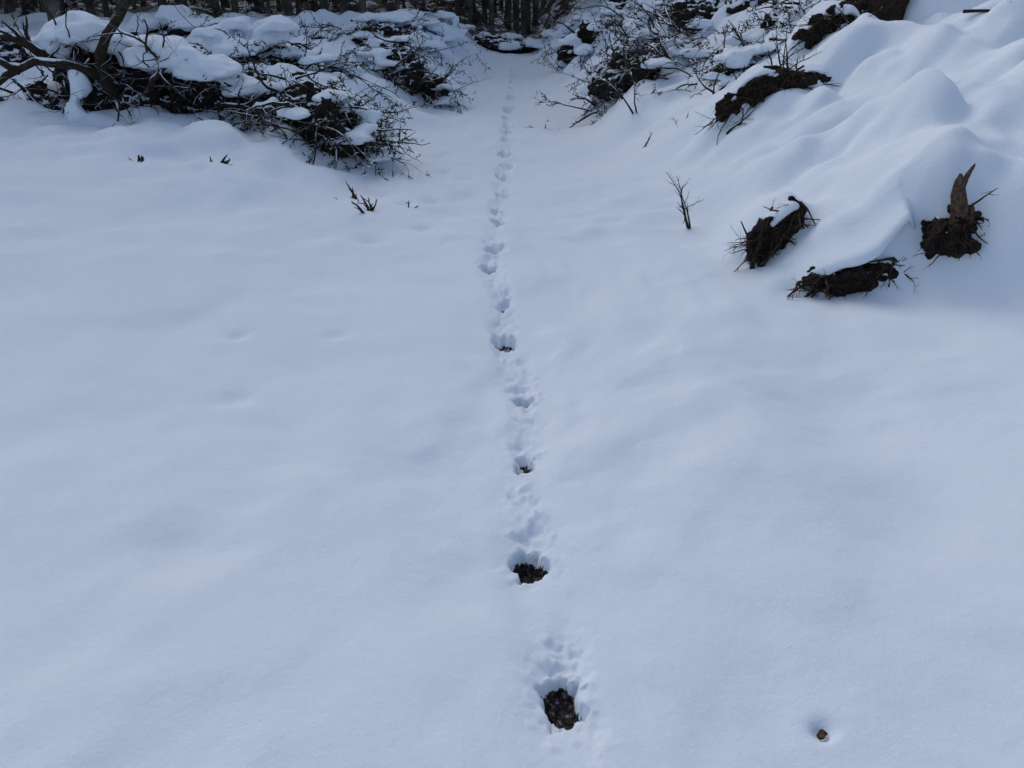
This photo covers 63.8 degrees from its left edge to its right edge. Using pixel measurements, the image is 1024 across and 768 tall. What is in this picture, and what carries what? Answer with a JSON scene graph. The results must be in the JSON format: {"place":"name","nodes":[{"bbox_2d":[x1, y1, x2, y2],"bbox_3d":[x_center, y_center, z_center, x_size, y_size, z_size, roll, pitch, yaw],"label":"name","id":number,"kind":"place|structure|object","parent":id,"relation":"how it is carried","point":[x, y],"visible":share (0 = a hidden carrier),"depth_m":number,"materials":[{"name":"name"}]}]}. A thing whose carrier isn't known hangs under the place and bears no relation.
{"place":"outdoors","nodes":[
{"label":"outdoors","id":0,"kind":"place"},
{"bbox_2d":[0,0,1023,767],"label":"snow ground","id":1,"kind":"structure","parent":0,"point":[512,440],"depth_m":3.19,"materials":[{"name":"white snow"}]},
{"bbox_2d":[0,0,64,62],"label":"brush pile","id":2,"kind":"object","parent":1,"relation":"on","point":[8,49],"visible":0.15,"depth_m":9.18,"materials":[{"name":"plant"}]},
{"bbox_2d":[129,155,143,161],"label":"dead shrub","id":3,"kind":"object","parent":1,"relation":"on","point":[141,159],"visible":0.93,"depth_m":6.08,"materials":[{"name":"brown wood"}]},
{"bbox_2d":[0,0,284,132],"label":"brush pile","id":4,"kind":"object","parent":1,"relation":"on","point":[105,65],"visible":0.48,"depth_m":6.91,"materials":[{"name":"white snow"}]},
{"bbox_2d":[119,0,299,37],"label":"brush pile","id":5,"kind":"object","parent":1,"relation":"on","point":[171,19],"visible":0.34,"depth_m":12.70,"materials":[{"name":"white snow"}]},
{"bbox_2d":[210,155,229,164],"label":"dead shrub","id":6,"kind":"object","parent":1,"relation":"on","point":[224,162],"visible":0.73,"depth_m":6.23,"materials":[{"name":"brown wood"}]},
{"bbox_2d":[130,0,417,117],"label":"brush pile","id":7,"kind":"object","parent":1,"relation":"on","point":[270,34],"visible":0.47,"depth_m":9.31,"materials":[{"name":"white snow"}]},
{"bbox_2d":[2,0,561,34],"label":"undergrowth","id":8,"kind":"object","parent":1,"relation":"on","point":[475,21],"visible":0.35,"depth_m":22.29,"materials":[{"name":"brown plant"}]},
{"bbox_2d":[0,0,568,39],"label":"forest trees","id":9,"kind":"object","parent":1,"relation":"on","point":[53,6],"visible":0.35,"depth_m":21.45,"materials":[{"name":"brown plant"}]},
{"bbox_2d":[295,63,320,78],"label":"dead shrub","id":10,"kind":"object","parent":1,"relation":"on","point":[307,73],"visible":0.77,"depth_m":8.69,"materials":[{"name":"brown wood"}]},
{"bbox_2d":[206,28,429,185],"bbox_3d":[-1.655,-2.322,7.276,1.938,1.605,2.318,0,26,0],"label":"brush pile","id":11,"kind":"object","parent":1,"relation":"on","point":[335,121],"visible":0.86,"depth_m":6.91,"materials":[{"name":"brown plant"}]},
{"bbox_2d":[345,180,358,201],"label":"dead shrub","id":12,"kind":"object","parent":1,"relation":"on","point":[354,196],"visible":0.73,"depth_m":6.16,"materials":[{"name":"brown plant"}]},
{"bbox_2d":[351,195,376,212],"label":"dead shrub","id":13,"kind":"object","parent":1,"relation":"on","point":[367,207],"visible":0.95,"depth_m":5.83,"materials":[{"name":"brown plant"}]},
{"bbox_2d":[303,8,480,75],"bbox_3d":[-2.467,-5.626,13.784,3.052,1.254,2.620,-16,30,-29],"label":"brush pile","id":14,"kind":"object","parent":1,"relation":"on","point":[390,24],"visible":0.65,"depth_m":13.49,"materials":[{"name":"white snow"}]},
{"bbox_2d":[337,7,490,113],"bbox_3d":[-1.422,-4.204,11.280,2.300,1.821,2.545,0,26,0],"label":"brush pile","id":15,"kind":"object","parent":1,"relation":"on","point":[435,89],"visible":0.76,"depth_m":10.96,"materials":[{"name":"brown plant"}]},
{"bbox_2d":[380,0,468,41],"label":"brush pile","id":16,"kind":"object","parent":1,"relation":"on","point":[452,31],"visible":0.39,"depth_m":16.06,"materials":[{"name":"white snow"}]},
{"bbox_2d":[457,0,581,53],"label":"brush pile","id":17,"kind":"object","parent":1,"relation":"on","point":[503,42],"visible":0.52,"depth_m":18.69,"materials":[{"name":"white snow"}]},
{"bbox_2d":[533,0,628,61],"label":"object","id":18,"kind":"object","parent":1,"relation":"on","point":[563,31],"visible":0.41,"depth_m":16.02,"materials":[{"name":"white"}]},
{"bbox_2d":[536,5,631,70],"bbox_3d":[1.279,-5.588,13.683,1.910,1.332,2.546,10,28,20],"label":"brush pile","id":19,"kind":"object","parent":1,"relation":"on","point":[572,45],"visible":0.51,"depth_m":13.27,"materials":[{"name":"white snow"}]},
{"bbox_2d":[609,82,639,113],"bbox_3d":[1.148,-2.967,8.465,0.374,0.366,0.746,3,26,6],"label":"dead shrub","id":20,"kind":"object","parent":1,"relation":"on","point":[629,107],"visible":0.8,"depth_m":8.32,"materials":[{"name":"brown wood"}]},
{"bbox_2d":[525,0,756,129],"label":"brush pile","id":21,"kind":"object","parent":1,"relation":"on","point":[627,66],"visible":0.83,"depth_m":9.40,"materials":[{"name":"brown plant"}]},
{"bbox_2d":[570,0,724,40],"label":"brush pile","id":22,"kind":"object","parent":1,"relation":"on","point":[707,10],"visible":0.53,"depth_m":11.17,"materials":[{"name":"white plant"}]},
{"bbox_2d":[665,172,701,228],"bbox_3d":[1.132,-1.255,5.646,0.239,0.409,0.347,-11,29,-22],"label":"dead shrub","id":23,"kind":"object","parent":1,"relation":"on","point":[686,221],"visible":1,"depth_m":5.62,"materials":[{"name":"brown plant"}]},
{"bbox_2d":[672,14,695,32],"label":"dead shrub","id":24,"kind":"object","parent":1,"relation":"on","point":[683,27],"visible":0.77,"depth_m":10.62,"materials":[{"name":"brown plant"}]},
{"bbox_2d":[668,20,711,43],"bbox_3d":[2.247,-4.445,10.372,0.650,0.340,0.266,11,28,22],"label":"dead shrub","id":25,"kind":"object","parent":1,"relation":"on","point":[694,39],"visible":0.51,"depth_m":10.30,"materials":[{"name":"brown plant"}]},
{"bbox_2d":[633,19,794,98],"bbox_3d":[2.061,-3.017,8.014,1.643,1.050,1.267,0,26,0],"label":"brush pile","id":26,"kind":"object","parent":1,"relation":"on","point":[742,59],"visible":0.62,"depth_m":7.77,"materials":[{"name":"white snow"}]},
{"bbox_2d":[696,59,731,93],"bbox_3d":[1.851,-2.737,7.342,0.228,0.307,0.432,-17,31,-30],"label":"dead shrub","id":27,"kind":"object","parent":1,"relation":"on","point":[710,90],"visible":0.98,"depth_m":7.38,"materials":[{"name":"brown plant"}]},
{"bbox_2d":[726,0,743,9],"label":"snow","id":28,"kind":"structure","parent":1,"relation":"on","point":[734,4],"depth_m":10.79,"materials":[{"name":"white snow"}]},
{"bbox_2d":[726,106,756,133],"bbox_3d":[1.770,-2.086,6.448,0.189,0.232,0.426,0,26,0],"label":"dead shrub","id":29,"kind":"object","parent":1,"relation":"on","point":[734,126],"visible":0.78,"depth_m":6.32,"materials":[{"name":"brown wood"}]},
{"bbox_2d":[725,0,762,16],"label":"roots","id":30,"kind":"object","parent":1,"relation":"on","point":[744,6],"visible":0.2,"depth_m":10.71,"materials":[{"name":"brown wood"}]},
{"bbox_2d":[726,0,769,14],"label":"earth","id":31,"kind":"structure","parent":1,"relation":"on","point":[740,6],"depth_m":10.75,"materials":[{"name":"brown soil"}]},
{"bbox_2d":[720,0,818,52],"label":"brush pile","id":32,"kind":"object","parent":1,"relation":"on","point":[776,13],"visible":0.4,"depth_m":8.90,"materials":[{"name":"white snow"}]},
{"bbox_2d":[711,60,828,130],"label":"snow","id":33,"kind":"structure","parent":1,"relation":"on","point":[750,73],"depth_m":6.42,"materials":[{"name":"white snow"}]},
{"bbox_2d":[741,218,798,268],"bbox_3d":[1.460,-0.779,4.683,0.126,0.348,0.347,-21,33,-36],"label":"dead shrub","id":34,"kind":"object","parent":1,"relation":"on","point":[755,253],"visible":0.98,"depth_m":4.73,"materials":[{"name":"brown wood"}]},
{"bbox_2d":[714,65,831,122],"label":"earth","id":35,"kind":"structure","parent":1,"relation":"on","point":[811,78],"depth_m":6.38,"materials":[{"name":"brown soil"}]},
{"bbox_2d":[693,64,840,145],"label":"roots","id":36,"kind":"object","parent":35,"relation":"attached to","point":[796,72],"visible":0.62,"depth_m":6.37,"materials":[{"name":"brown wood"}]},
{"bbox_2d":[746,196,806,262],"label":"earth","id":37,"kind":"structure","parent":1,"relation":"on","point":[802,210],"depth_m":4.76,"materials":[{"name":"brown soil"}]},
{"bbox_2d":[721,199,819,271],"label":"roots","id":38,"kind":"object","parent":37,"relation":"attached to","point":[780,226],"visible":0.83,"depth_m":4.73,"materials":[{"name":"brown wood"}]},
{"bbox_2d":[739,190,799,259],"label":"snow","id":39,"kind":"structure","parent":38,"relation":"on","point":[754,213],"depth_m":4.81,"materials":[{"name":"white snow"}]},
{"bbox_2d":[768,48,796,65],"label":"dead shrub","id":40,"kind":"object","parent":1,"relation":"on","point":[783,62],"visible":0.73,"depth_m":6.55,"materials":[{"name":"brown wood"}]},
{"bbox_2d":[769,12,796,40],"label":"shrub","id":41,"kind":"object","parent":1,"relation":"on","point":[784,26],"visible":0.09,"depth_m":7.77,"materials":[{"name":"plant"}]},
{"bbox_2d":[782,43,803,67],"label":"dead shrub","id":42,"kind":"object","parent":1,"relation":"on","point":[787,65],"visible":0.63,"depth_m":6.71,"materials":[{"name":"brown wood"}]},
{"bbox_2d":[772,22,822,67],"bbox_3d":[2.237,-2.628,6.491,0.172,0.410,0.412,-22,34,-37],"label":"dead shrub","id":43,"kind":"object","parent":1,"relation":"on","point":[778,51],"visible":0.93,"depth_m":6.55,"materials":[{"name":"brown wood"}]},
{"bbox_2d":[817,729,826,737],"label":"dead leaf","id":44,"kind":"object","parent":1,"relation":"on","point":[821,733],"visible":1,"depth_m":1.95,"materials":[{"name":"brown plant"}]},
{"bbox_2d":[790,0,859,49],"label":"snow","id":45,"kind":"structure","parent":1,"relation":"on","point":[821,7],"depth_m":6.92,"materials":[{"name":"white snow"}]},
{"bbox_2d":[791,0,867,49],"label":"earth","id":46,"kind":"structure","parent":1,"relation":"on","point":[860,5],"depth_m":6.87,"materials":[{"name":"brown soil"}]},
{"bbox_2d":[777,0,904,63],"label":"roots","id":47,"kind":"object","parent":1,"relation":"on","point":[831,20],"visible":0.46,"depth_m":6.84,"materials":[{"name":"brown wood"}]},
{"bbox_2d":[795,261,898,296],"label":"earth","id":48,"kind":"structure","parent":1,"relation":"on","point":[848,278],"depth_m":4.42,"materials":[{"name":"brown soil"}]},
{"bbox_2d":[785,257,918,300],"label":"roots","id":49,"kind":"object","parent":48,"relation":"attached to","point":[816,289],"visible":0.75,"depth_m":4.41,"materials":[{"name":"brown wood"}]},
{"bbox_2d":[791,171,914,286],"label":"snow","id":50,"kind":"structure","parent":1,"relation":"on","point":[868,226],"depth_m":4.46,"materials":[{"name":"white snow"}]},
{"bbox_2d":[836,6,882,25],"bbox_3d":[2.721,-2.916,6.571,0.378,0.194,0.197,-2,26,-3],"label":"dead shrub","id":51,"kind":"object","parent":1,"relation":"on","point":[847,22],"visible":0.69,"depth_m":6.50,"materials":[{"name":"brown wood"}]},
{"bbox_2d":[865,0,909,20],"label":"tree stump","id":52,"kind":"object","parent":1,"relation":"on","point":[896,10],"visible":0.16,"depth_m":6.79,"materials":[{"name":"brown wood"}]},
{"bbox_2d":[911,163,997,267],"bbox_3d":[2.299,-0.851,4.230,0.415,0.560,0.372,-22,34,-37],"label":"splintered tree stump","id":53,"kind":"object","parent":1,"relation":"on","point":[951,236],"visible":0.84,"depth_m":4.21,"materials":[{"name":"brown wood"}]},
{"bbox_2d":[963,1,1010,12],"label":"fallen branch","id":54,"kind":"object","parent":1,"relation":"on","point":[974,10],"visible":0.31,"depth_m":5.98,"materials":[{"name":"brown wood"}]}
]}

